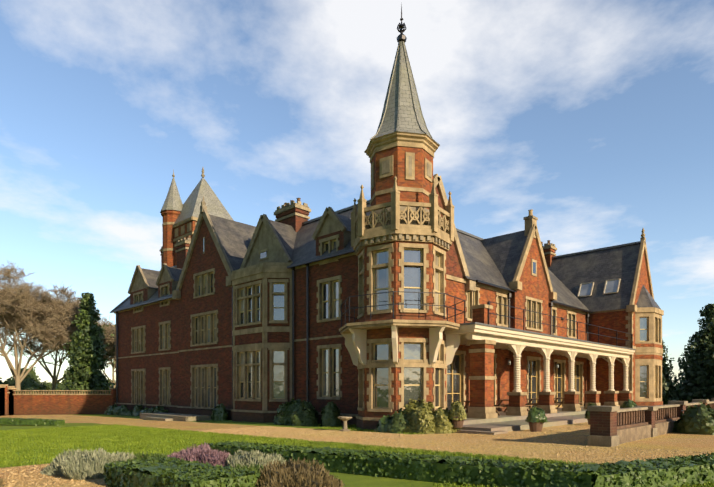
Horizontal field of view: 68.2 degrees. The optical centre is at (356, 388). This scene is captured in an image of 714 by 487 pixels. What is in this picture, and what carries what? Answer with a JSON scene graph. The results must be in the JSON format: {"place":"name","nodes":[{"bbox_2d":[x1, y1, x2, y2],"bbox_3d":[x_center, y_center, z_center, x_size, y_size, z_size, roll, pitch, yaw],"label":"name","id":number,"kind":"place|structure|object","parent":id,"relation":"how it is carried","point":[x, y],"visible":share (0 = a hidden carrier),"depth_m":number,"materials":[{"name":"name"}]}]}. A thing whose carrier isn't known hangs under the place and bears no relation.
{"place":"outdoors","nodes":[
{"label":"outdoors","id":0,"kind":"place"},
{"bbox_2d":[0,404,713,486],"bbox_3d":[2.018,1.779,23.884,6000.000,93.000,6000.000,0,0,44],"label":"ground","id":1,"kind":"structure","parent":0,"point":[683,442],"depth_m":16.60,"materials":[{"name":"beige gravel"}]},
{"bbox_2d":[0,384,115,415],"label":"garden wall","id":2,"kind":"structure","parent":1,"relation":"on","point":[12,402],"depth_m":46.35,"materials":[{"name":"brick"}]},
{"bbox_2d":[338,416,351,430],"bbox_3d":[-0.496,1.485,21.865,0.600,0.600,0.571,0,0,44],"label":"bird bath","id":3,"kind":"object","parent":1,"relation":"on","point":[344,419],"visible":0.94,"depth_m":21.76,"materials":[{"name":"beige stone"}]},
{"bbox_2d":[0,398,713,486],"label":"garden plants","id":4,"kind":"object","parent":1,"relation":"on","point":[231,464],"visible":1,"depth_m":9.38,"materials":[{"name":"green plant"}]},
{"bbox_2d":[0,261,713,404],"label":"trees","id":5,"kind":"object","parent":1,"relation":"on","point":[79,333],"visible":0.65,"depth_m":66.14,"materials":[{"name":"green plant"}]},
{"bbox_2d":[0,424,713,486],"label":"turf","id":6,"kind":"structure","parent":1,"relation":"on","point":[86,436],"depth_m":17.18,"materials":[{"name":"green plant"}]},
{"bbox_2d":[110,3,663,434],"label":"mansion","id":7,"kind":"structure","parent":1,"relation":"on","point":[398,290],"depth_m":29.54,"materials":[{"name":"red brick"}]},
{"bbox_2d":[451,416,589,431],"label":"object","id":8,"kind":"object","parent":1,"relation":"on","point":[535,427],"visible":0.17,"depth_m":20.26,"materials":[{"name":"ceramic"}]},
{"bbox_2d":[587,398,713,446],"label":"balustrade","id":9,"kind":"object","parent":1,"relation":"on","point":[611,426],"visible":0.71,"depth_m":16.33,"materials":[{"name":"brick"}]},
{"bbox_2d":[0,0,713,384],"label":"sky","id":10,"kind":"structure","parent":0,"point":[595,118],"materials":[{"name":"blue"}]}
]}

